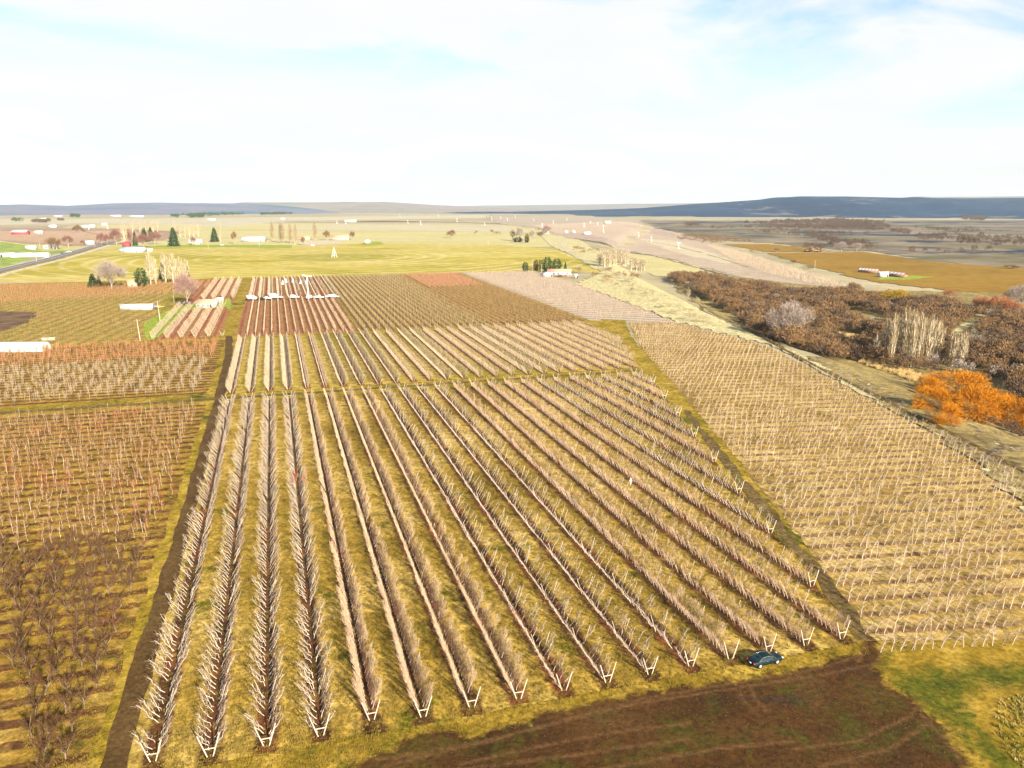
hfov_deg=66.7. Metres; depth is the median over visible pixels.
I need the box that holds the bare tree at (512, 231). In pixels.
[509,228,515,240]
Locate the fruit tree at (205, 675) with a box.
[196,668,215,684]
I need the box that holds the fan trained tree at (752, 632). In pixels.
[746,625,755,641]
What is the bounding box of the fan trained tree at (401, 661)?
[396,651,408,671]
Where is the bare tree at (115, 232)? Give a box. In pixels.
[109,228,121,244]
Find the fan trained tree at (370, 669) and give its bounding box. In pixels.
[366,659,375,681]
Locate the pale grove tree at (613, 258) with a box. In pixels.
[611,249,616,264]
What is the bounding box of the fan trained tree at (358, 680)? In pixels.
[353,671,363,690]
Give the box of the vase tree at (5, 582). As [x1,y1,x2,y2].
[0,572,20,590]
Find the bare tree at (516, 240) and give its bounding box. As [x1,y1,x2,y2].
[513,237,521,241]
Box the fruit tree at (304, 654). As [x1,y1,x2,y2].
[298,646,311,662]
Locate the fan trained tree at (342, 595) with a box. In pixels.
[336,585,347,606]
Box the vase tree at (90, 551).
[85,544,97,560]
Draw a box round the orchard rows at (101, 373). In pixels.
[0,354,207,403]
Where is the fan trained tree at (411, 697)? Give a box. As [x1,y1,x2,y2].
[407,691,419,711]
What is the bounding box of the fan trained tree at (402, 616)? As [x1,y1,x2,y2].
[398,608,406,627]
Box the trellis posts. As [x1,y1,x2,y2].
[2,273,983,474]
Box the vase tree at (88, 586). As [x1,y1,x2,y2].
[76,575,99,595]
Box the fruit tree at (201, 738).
[191,726,208,749]
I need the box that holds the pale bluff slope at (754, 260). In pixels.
[708,245,847,286]
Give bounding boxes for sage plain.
[639,220,1023,267]
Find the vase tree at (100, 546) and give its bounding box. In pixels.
[94,540,111,558]
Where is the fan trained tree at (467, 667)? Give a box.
[463,656,472,678]
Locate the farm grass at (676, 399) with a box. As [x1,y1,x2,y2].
[0,273,839,767]
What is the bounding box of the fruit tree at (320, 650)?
[315,641,325,661]
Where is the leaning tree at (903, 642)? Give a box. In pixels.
[898,636,911,650]
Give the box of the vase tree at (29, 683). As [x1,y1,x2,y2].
[15,669,42,690]
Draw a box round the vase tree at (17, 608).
[12,595,33,615]
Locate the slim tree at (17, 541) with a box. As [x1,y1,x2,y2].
[13,533,22,548]
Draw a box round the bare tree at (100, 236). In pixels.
[95,233,103,243]
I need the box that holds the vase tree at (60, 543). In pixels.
[56,534,69,553]
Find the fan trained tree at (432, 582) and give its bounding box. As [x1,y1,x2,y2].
[428,574,437,593]
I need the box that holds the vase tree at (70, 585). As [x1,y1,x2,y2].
[56,573,77,597]
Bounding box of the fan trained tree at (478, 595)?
[474,587,483,606]
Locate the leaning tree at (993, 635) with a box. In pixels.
[989,624,999,645]
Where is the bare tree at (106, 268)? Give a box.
[90,259,127,288]
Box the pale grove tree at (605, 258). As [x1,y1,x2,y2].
[601,249,607,266]
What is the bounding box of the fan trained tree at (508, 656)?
[505,648,511,666]
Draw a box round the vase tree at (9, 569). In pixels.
[5,559,21,579]
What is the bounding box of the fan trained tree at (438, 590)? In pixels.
[432,587,440,604]
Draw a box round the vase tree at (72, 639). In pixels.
[59,631,87,657]
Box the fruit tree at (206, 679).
[198,670,215,688]
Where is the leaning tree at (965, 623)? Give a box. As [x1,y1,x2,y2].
[961,610,972,628]
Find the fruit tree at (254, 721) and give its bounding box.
[245,710,263,728]
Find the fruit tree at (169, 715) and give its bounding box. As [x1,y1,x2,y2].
[162,704,177,728]
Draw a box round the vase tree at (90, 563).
[75,555,93,572]
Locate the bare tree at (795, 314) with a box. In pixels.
[763,300,815,344]
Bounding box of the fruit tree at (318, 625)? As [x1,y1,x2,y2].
[314,615,323,637]
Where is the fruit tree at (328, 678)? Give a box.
[320,666,334,698]
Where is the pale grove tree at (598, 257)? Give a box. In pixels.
[597,248,602,264]
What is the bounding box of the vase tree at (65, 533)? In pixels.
[63,527,75,542]
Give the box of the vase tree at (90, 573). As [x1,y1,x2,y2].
[77,560,98,582]
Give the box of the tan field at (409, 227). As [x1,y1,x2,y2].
[262,225,535,231]
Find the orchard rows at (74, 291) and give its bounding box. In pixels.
[0,279,212,302]
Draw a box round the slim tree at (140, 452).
[135,447,144,460]
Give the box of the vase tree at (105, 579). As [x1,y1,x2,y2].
[98,571,119,593]
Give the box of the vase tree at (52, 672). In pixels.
[29,663,62,694]
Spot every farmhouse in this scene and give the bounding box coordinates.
[43,244,58,248]
[85,240,94,244]
[126,279,139,286]
[189,239,202,244]
[195,299,218,307]
[299,236,310,239]
[547,269,570,274]
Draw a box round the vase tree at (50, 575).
[41,561,64,588]
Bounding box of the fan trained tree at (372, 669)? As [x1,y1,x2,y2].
[367,658,378,685]
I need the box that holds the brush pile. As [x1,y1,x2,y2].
[804,246,822,251]
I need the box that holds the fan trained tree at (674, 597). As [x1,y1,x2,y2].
[671,593,679,609]
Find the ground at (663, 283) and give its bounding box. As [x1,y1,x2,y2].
[0,213,1023,442]
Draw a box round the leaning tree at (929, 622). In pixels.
[920,613,936,630]
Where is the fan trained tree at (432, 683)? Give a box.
[422,679,434,706]
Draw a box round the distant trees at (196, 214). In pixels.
[11,211,292,221]
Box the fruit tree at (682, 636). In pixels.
[676,627,687,647]
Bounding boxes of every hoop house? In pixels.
[0,252,13,256]
[0,342,50,351]
[8,252,30,256]
[22,252,49,256]
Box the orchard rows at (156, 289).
[0,284,165,342]
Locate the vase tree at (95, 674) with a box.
[84,666,104,687]
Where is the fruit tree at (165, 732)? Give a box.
[158,719,174,746]
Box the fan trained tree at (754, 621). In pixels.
[750,614,763,633]
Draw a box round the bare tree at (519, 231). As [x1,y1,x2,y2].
[516,227,524,236]
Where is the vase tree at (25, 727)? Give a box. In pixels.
[14,709,38,737]
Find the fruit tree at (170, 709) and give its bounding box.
[163,700,176,721]
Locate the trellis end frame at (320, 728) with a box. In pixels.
[309,713,329,736]
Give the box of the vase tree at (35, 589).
[23,581,42,602]
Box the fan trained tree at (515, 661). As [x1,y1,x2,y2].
[509,653,520,676]
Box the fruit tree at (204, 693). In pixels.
[191,685,213,700]
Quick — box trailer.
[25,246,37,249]
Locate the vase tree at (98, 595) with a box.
[86,591,102,609]
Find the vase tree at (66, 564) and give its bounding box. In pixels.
[52,558,69,574]
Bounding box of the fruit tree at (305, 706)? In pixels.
[300,701,316,718]
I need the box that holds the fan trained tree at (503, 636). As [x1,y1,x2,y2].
[497,625,508,651]
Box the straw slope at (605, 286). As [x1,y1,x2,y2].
[541,235,1023,510]
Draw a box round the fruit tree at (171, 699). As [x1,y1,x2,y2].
[165,688,177,714]
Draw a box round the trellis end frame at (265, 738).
[254,723,275,745]
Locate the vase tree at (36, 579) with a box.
[30,572,48,588]
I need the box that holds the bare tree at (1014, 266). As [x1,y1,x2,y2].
[1003,265,1020,267]
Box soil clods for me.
[360,655,983,767]
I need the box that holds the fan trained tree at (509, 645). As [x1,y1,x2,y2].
[503,643,513,663]
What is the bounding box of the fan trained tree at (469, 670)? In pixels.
[464,662,474,681]
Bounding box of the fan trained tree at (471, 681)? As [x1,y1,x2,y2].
[467,666,478,691]
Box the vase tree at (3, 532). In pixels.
[0,530,8,551]
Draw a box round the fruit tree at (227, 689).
[218,674,232,709]
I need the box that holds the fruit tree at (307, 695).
[298,685,314,705]
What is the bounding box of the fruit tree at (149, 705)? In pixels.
[139,698,159,716]
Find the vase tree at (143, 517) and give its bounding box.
[132,509,149,525]
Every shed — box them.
[119,304,153,309]
[122,241,130,246]
[215,297,224,302]
[241,237,265,241]
[858,268,880,273]
[888,271,907,277]
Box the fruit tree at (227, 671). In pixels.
[220,656,233,687]
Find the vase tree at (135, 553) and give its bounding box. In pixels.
[128,549,144,567]
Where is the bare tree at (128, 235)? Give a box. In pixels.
[125,230,132,241]
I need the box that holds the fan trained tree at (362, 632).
[358,623,365,643]
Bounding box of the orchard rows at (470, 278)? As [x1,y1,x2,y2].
[401,272,581,323]
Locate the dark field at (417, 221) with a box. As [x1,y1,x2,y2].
[340,221,500,223]
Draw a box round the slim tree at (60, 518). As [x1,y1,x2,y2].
[56,511,69,527]
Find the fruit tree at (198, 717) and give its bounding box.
[190,712,211,725]
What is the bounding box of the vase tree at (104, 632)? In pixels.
[92,623,115,650]
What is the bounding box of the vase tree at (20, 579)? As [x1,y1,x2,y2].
[8,572,24,591]
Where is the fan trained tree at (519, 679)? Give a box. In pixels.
[516,666,526,689]
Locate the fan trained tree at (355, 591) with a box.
[351,581,359,602]
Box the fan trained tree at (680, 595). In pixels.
[676,586,683,601]
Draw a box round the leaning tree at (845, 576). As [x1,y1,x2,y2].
[841,566,849,584]
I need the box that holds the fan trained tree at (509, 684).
[501,667,514,693]
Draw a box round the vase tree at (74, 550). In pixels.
[62,545,81,563]
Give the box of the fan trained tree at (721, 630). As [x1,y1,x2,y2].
[717,621,726,640]
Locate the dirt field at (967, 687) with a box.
[200,640,1023,767]
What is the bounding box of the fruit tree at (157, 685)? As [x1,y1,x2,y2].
[145,676,164,692]
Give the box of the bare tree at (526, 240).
[524,233,528,242]
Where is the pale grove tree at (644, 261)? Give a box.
[641,259,647,270]
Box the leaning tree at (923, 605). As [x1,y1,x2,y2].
[916,596,934,613]
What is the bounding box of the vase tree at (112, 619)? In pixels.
[98,607,124,631]
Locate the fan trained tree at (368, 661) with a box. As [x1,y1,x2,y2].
[364,644,374,672]
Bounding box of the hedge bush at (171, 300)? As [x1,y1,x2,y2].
[160,297,174,303]
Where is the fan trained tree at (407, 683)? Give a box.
[403,675,414,695]
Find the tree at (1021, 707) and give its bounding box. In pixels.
[993,694,1023,766]
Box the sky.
[0,0,1023,205]
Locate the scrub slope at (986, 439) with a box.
[806,356,1023,500]
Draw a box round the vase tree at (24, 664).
[8,647,38,678]
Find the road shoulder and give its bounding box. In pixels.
[0,240,122,276]
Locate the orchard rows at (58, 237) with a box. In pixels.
[0,230,159,244]
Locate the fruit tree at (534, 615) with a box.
[528,607,538,627]
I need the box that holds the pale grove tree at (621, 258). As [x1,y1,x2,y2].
[618,250,624,265]
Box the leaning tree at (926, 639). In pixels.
[921,632,933,649]
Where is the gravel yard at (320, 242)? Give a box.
[298,241,342,244]
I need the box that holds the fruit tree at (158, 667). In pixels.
[148,659,168,675]
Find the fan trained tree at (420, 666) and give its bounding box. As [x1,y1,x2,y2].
[415,663,423,682]
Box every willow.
[880,288,914,299]
[910,385,955,410]
[914,375,945,394]
[923,368,992,402]
[925,401,969,426]
[940,381,1005,424]
[941,290,959,296]
[970,387,1011,418]
[972,295,989,310]
[985,295,1012,311]
[988,392,1023,427]
[997,298,1023,310]
[1005,402,1023,435]
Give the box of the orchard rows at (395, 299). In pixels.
[325,273,485,329]
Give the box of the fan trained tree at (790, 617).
[786,608,794,625]
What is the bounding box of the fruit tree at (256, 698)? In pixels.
[246,690,264,708]
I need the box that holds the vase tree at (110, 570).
[105,560,119,581]
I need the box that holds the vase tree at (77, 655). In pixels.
[69,638,91,667]
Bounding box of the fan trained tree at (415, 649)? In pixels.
[409,639,419,662]
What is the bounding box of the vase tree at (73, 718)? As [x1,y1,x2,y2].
[51,700,82,731]
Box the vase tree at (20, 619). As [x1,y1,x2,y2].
[4,612,26,631]
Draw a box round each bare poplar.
[120,222,126,241]
[144,251,153,283]
[152,255,158,280]
[155,220,159,231]
[159,251,169,280]
[166,254,177,280]
[176,257,182,278]
[182,259,189,277]
[217,223,220,241]
[269,222,274,239]
[278,223,281,242]
[280,222,284,242]
[287,223,292,242]
[293,224,297,240]
[312,221,317,239]
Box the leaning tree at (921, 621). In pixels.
[914,616,929,631]
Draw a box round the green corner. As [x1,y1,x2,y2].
[601,319,675,388]
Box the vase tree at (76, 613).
[64,600,86,623]
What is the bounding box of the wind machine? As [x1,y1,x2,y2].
[302,274,311,295]
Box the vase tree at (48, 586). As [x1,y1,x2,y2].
[40,576,62,599]
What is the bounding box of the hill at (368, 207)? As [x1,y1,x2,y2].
[241,202,548,212]
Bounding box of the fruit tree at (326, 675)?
[319,662,333,688]
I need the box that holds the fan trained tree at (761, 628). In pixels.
[757,619,766,635]
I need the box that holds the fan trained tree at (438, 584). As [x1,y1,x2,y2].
[432,579,441,599]
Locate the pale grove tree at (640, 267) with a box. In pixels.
[639,258,644,270]
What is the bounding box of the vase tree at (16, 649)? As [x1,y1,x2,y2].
[0,636,22,665]
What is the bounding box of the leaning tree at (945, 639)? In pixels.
[941,632,952,648]
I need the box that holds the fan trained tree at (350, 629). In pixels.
[344,619,356,640]
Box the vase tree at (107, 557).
[94,548,114,570]
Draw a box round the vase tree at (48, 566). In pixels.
[43,560,62,573]
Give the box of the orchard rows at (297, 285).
[248,274,336,296]
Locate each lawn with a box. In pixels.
[143,298,231,339]
[154,245,291,247]
[361,242,383,244]
[879,275,933,279]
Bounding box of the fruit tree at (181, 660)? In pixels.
[173,649,188,675]
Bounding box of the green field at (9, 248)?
[0,242,71,267]
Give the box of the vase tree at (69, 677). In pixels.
[52,668,76,692]
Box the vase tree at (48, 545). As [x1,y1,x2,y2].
[38,539,56,556]
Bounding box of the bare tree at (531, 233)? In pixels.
[529,230,534,237]
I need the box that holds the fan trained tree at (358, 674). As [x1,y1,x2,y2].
[353,664,362,680]
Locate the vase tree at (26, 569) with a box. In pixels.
[11,559,34,582]
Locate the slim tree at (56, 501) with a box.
[52,498,60,512]
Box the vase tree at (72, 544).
[64,533,83,549]
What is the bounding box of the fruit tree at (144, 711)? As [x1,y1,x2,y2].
[130,705,158,722]
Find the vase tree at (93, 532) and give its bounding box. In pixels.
[82,529,100,547]
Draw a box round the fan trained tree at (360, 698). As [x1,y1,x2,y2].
[355,688,367,709]
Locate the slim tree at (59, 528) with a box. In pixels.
[53,521,64,536]
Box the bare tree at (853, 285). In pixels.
[847,282,864,290]
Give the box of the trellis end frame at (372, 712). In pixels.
[361,699,379,720]
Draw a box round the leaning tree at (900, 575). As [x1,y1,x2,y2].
[897,570,910,583]
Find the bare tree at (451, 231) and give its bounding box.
[446,230,455,235]
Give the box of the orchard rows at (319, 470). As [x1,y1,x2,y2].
[304,372,828,620]
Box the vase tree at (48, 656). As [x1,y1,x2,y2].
[40,648,65,672]
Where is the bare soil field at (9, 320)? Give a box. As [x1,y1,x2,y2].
[0,311,35,331]
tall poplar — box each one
[880,318,890,355]
[884,319,892,344]
[888,314,898,364]
[890,313,900,351]
[895,314,904,353]
[897,308,909,352]
[901,308,912,353]
[904,308,913,355]
[905,307,916,366]
[908,307,919,367]
[915,312,924,355]
[916,314,926,362]
[920,316,928,358]
[924,316,935,356]
[926,314,936,356]
[929,315,940,356]
[933,320,943,353]
[939,322,946,354]
[945,327,955,364]
[949,334,959,364]
[953,333,962,363]
[957,333,965,353]
[959,331,968,361]
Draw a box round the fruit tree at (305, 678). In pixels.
[296,668,313,688]
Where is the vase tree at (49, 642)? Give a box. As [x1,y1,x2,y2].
[45,632,69,655]
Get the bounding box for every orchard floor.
[0,339,224,406]
[0,404,205,767]
[127,374,864,767]
[155,279,242,339]
[226,323,639,393]
[236,277,356,336]
[321,274,588,330]
[463,272,674,322]
[629,322,1023,640]
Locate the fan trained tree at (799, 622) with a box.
[794,612,803,633]
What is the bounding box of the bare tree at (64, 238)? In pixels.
[61,236,73,243]
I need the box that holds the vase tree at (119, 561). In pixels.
[112,549,124,569]
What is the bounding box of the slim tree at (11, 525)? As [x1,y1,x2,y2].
[6,518,15,533]
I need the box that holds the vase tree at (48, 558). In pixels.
[39,543,59,562]
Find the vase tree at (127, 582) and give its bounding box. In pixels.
[120,567,138,591]
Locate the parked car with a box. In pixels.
[746,651,782,668]
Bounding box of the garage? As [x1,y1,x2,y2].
[541,272,551,276]
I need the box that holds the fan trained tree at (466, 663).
[461,650,471,675]
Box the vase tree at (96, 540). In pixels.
[90,532,109,545]
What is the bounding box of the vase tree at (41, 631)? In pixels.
[37,617,61,636]
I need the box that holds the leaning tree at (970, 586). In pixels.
[966,578,978,594]
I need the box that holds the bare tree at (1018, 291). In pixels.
[1003,283,1023,304]
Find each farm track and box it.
[0,370,642,413]
[100,336,232,767]
[109,764,127,767]
[242,297,329,300]
[684,410,875,639]
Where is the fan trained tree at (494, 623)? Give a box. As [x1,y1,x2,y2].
[488,613,499,635]
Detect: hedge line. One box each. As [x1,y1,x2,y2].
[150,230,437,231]
[566,230,746,266]
[577,238,728,275]
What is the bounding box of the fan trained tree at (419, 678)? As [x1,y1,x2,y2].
[416,664,424,687]
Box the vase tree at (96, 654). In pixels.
[84,645,107,669]
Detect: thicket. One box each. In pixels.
[666,270,1023,399]
[685,278,1023,391]
[971,410,1023,436]
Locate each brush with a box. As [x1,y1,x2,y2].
[677,233,751,242]
[684,215,1023,249]
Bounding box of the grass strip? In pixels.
[0,240,121,273]
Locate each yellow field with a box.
[0,223,554,252]
[630,254,708,275]
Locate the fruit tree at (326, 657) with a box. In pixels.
[317,645,334,672]
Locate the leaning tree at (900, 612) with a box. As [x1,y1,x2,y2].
[890,610,904,632]
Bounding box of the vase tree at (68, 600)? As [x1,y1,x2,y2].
[53,589,75,611]
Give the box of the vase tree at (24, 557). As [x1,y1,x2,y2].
[17,548,38,568]
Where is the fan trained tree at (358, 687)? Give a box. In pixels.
[350,676,365,700]
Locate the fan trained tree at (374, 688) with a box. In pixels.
[370,677,379,699]
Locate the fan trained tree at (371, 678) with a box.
[367,670,374,688]
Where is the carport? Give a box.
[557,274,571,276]
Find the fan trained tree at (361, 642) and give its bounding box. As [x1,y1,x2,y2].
[360,631,368,652]
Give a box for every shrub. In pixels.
[625,273,640,281]
[680,312,699,318]
[698,315,710,320]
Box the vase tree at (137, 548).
[130,538,147,556]
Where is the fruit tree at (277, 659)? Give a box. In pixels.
[270,645,285,673]
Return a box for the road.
[0,240,118,271]
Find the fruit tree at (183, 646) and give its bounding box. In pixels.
[177,631,193,659]
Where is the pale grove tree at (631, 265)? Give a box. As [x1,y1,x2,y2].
[628,257,634,269]
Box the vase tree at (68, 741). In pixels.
[48,729,80,758]
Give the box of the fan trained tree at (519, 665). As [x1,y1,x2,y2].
[512,661,521,681]
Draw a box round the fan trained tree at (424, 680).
[418,667,429,692]
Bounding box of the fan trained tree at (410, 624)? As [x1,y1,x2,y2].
[403,618,413,642]
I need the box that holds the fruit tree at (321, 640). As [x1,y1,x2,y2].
[315,625,328,651]
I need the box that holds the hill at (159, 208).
[0,202,340,215]
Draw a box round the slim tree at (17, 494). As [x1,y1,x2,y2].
[13,488,22,502]
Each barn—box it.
[11,230,29,234]
[119,247,146,251]
[330,235,349,239]
[877,272,888,276]
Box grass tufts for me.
[0,451,880,767]
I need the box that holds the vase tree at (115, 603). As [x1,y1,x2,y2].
[103,595,123,618]
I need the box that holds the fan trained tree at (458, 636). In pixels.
[452,634,461,654]
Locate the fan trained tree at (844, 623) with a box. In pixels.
[839,615,849,633]
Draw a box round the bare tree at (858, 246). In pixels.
[849,243,863,251]
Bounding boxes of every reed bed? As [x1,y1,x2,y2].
[838,331,871,340]
[858,356,926,382]
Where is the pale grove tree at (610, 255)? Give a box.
[607,251,612,266]
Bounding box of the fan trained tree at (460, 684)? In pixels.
[452,669,463,688]
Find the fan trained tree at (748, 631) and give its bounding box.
[740,618,752,636]
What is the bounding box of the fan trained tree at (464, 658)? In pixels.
[459,649,469,670]
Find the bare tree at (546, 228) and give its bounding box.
[542,224,551,232]
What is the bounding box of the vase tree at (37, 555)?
[27,549,41,567]
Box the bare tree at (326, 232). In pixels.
[323,229,330,239]
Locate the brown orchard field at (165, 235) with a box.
[0,227,182,245]
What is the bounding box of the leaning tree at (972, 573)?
[965,566,977,579]
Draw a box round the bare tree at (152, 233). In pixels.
[147,231,160,243]
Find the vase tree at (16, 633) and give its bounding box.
[6,623,31,647]
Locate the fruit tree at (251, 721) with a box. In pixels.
[243,714,262,732]
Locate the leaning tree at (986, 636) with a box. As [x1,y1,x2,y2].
[981,626,997,646]
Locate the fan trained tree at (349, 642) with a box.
[346,636,357,656]
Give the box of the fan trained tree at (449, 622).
[444,613,453,634]
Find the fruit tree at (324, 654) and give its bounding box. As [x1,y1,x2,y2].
[317,640,332,667]
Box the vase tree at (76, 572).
[70,566,87,582]
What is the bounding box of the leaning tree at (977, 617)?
[974,608,984,627]
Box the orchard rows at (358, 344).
[225,322,562,392]
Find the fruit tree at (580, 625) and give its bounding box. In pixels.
[576,616,588,634]
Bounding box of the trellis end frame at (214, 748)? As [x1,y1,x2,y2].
[196,732,219,757]
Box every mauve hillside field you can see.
[539,222,860,288]
[557,232,632,247]
[623,225,701,241]
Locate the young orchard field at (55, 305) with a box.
[0,279,179,345]
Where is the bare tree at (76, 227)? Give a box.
[71,224,82,232]
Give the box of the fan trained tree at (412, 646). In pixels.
[408,634,416,657]
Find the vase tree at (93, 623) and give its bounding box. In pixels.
[81,611,106,637]
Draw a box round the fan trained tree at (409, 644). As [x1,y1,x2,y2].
[406,629,416,653]
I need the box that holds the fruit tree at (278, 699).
[269,685,284,714]
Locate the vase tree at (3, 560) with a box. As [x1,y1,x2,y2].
[0,553,11,571]
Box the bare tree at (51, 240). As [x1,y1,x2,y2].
[43,237,61,249]
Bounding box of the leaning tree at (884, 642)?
[879,631,888,652]
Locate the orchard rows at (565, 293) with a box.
[465,270,653,318]
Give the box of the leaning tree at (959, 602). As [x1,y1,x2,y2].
[955,594,965,611]
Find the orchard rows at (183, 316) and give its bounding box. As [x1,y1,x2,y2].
[149,299,226,337]
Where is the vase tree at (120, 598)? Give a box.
[110,589,126,605]
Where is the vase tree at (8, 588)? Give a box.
[2,582,20,604]
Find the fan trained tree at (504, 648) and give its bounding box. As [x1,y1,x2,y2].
[501,632,510,655]
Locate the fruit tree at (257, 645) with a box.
[250,638,264,654]
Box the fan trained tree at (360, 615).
[355,607,363,626]
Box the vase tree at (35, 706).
[20,689,44,714]
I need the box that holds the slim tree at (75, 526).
[71,521,80,533]
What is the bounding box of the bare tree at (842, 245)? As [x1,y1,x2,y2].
[834,242,848,251]
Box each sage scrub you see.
[601,278,715,325]
[811,357,1023,483]
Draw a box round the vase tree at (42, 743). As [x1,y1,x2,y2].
[27,723,60,758]
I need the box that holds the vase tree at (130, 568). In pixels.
[118,558,136,579]
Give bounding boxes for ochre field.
[726,244,824,251]
[769,252,1023,293]
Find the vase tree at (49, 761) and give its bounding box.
[28,747,55,767]
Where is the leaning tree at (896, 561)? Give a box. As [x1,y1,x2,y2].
[891,554,904,569]
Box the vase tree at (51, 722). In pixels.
[33,708,58,734]
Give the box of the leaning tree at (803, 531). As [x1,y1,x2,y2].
[801,524,811,537]
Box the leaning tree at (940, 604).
[935,596,949,612]
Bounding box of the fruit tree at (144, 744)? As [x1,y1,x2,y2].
[128,731,152,749]
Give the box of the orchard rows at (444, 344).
[295,319,636,386]
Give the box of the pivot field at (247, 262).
[0,244,600,281]
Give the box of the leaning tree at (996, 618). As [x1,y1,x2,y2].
[992,610,1001,626]
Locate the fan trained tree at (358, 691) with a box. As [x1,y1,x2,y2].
[352,681,366,706]
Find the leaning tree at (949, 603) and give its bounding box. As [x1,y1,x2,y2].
[945,593,953,611]
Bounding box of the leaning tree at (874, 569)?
[869,566,877,584]
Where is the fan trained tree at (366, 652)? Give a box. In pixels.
[363,641,372,664]
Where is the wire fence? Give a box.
[707,311,1012,471]
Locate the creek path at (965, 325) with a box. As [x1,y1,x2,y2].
[953,313,985,333]
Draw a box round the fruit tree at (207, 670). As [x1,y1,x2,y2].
[199,662,216,678]
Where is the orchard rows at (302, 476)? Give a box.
[160,369,772,632]
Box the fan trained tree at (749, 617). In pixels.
[745,609,754,625]
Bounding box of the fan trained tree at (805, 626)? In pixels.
[800,619,810,635]
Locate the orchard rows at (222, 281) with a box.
[201,276,242,298]
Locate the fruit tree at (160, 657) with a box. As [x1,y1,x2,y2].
[152,650,170,666]
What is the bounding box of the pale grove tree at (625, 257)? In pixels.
[622,251,627,265]
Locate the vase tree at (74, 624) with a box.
[66,616,87,636]
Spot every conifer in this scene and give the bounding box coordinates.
[87,273,98,287]
[132,231,137,245]
[133,267,148,286]
[140,228,148,241]
[158,262,166,278]
[167,228,179,245]
[210,228,219,241]
[522,262,527,271]
[542,257,553,270]
[552,258,562,268]
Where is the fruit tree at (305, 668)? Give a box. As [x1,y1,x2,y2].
[296,659,312,677]
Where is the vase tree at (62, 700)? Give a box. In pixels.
[54,687,79,713]
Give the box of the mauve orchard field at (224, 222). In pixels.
[0,215,485,226]
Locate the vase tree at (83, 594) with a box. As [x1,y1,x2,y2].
[70,586,94,608]
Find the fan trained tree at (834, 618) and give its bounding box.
[830,610,839,625]
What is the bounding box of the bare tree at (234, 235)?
[231,231,236,243]
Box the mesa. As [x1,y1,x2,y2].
[451,196,1023,218]
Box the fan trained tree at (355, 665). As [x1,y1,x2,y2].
[351,658,360,676]
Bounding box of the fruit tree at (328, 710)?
[322,699,334,722]
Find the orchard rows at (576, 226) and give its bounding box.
[534,221,828,286]
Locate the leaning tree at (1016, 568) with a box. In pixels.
[1010,561,1023,577]
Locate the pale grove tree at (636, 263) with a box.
[633,257,639,270]
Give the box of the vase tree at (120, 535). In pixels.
[113,525,132,548]
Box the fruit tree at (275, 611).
[270,599,283,620]
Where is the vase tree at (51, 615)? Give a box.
[36,604,58,628]
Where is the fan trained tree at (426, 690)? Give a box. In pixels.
[421,678,431,702]
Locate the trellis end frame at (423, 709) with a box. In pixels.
[413,696,431,716]
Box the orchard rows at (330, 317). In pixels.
[246,294,351,335]
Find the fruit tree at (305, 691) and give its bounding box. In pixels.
[296,678,314,701]
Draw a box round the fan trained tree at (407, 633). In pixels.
[403,626,412,645]
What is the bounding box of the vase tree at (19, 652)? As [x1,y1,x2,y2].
[10,640,31,662]
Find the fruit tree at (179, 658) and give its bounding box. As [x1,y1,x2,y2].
[174,641,188,669]
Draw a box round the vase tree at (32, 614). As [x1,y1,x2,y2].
[24,603,51,628]
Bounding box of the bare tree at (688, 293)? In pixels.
[686,288,690,303]
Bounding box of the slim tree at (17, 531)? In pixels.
[13,523,21,540]
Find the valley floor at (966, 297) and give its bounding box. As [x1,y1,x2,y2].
[674,271,1023,432]
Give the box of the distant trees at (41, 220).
[31,218,63,222]
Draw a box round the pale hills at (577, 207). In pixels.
[468,196,1023,210]
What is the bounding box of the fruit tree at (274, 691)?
[269,681,281,702]
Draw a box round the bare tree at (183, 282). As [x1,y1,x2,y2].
[172,270,198,301]
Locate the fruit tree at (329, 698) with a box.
[321,690,333,716]
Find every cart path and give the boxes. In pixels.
[557,239,635,280]
[700,298,1023,470]
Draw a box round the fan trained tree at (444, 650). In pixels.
[442,642,448,658]
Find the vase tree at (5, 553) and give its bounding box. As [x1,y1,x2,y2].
[0,541,16,560]
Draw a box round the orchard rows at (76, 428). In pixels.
[0,399,196,456]
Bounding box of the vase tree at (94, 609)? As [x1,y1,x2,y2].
[83,599,106,621]
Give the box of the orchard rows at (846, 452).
[630,318,1023,645]
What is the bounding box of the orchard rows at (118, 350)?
[0,334,218,367]
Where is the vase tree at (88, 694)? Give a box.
[71,678,94,706]
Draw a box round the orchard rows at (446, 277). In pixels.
[406,272,480,287]
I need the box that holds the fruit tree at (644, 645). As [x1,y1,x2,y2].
[636,637,649,655]
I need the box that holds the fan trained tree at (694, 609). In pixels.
[691,600,700,618]
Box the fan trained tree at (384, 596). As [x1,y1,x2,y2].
[378,588,388,605]
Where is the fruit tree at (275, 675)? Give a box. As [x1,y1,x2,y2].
[269,661,284,685]
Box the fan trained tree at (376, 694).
[372,681,381,708]
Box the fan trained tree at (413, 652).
[410,643,418,664]
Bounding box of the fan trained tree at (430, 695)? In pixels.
[423,689,432,710]
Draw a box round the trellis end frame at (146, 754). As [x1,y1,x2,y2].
[139,739,161,761]
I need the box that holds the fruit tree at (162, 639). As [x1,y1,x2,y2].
[155,631,173,650]
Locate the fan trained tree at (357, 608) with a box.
[354,598,360,619]
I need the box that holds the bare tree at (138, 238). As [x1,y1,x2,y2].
[134,233,152,246]
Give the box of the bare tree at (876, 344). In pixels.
[872,333,880,358]
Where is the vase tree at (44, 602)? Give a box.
[25,592,53,613]
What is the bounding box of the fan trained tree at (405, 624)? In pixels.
[400,614,409,634]
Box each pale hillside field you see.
[487,216,652,226]
[638,238,739,262]
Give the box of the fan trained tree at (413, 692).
[406,683,416,700]
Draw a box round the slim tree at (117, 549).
[113,543,122,556]
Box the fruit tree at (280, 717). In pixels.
[269,709,285,739]

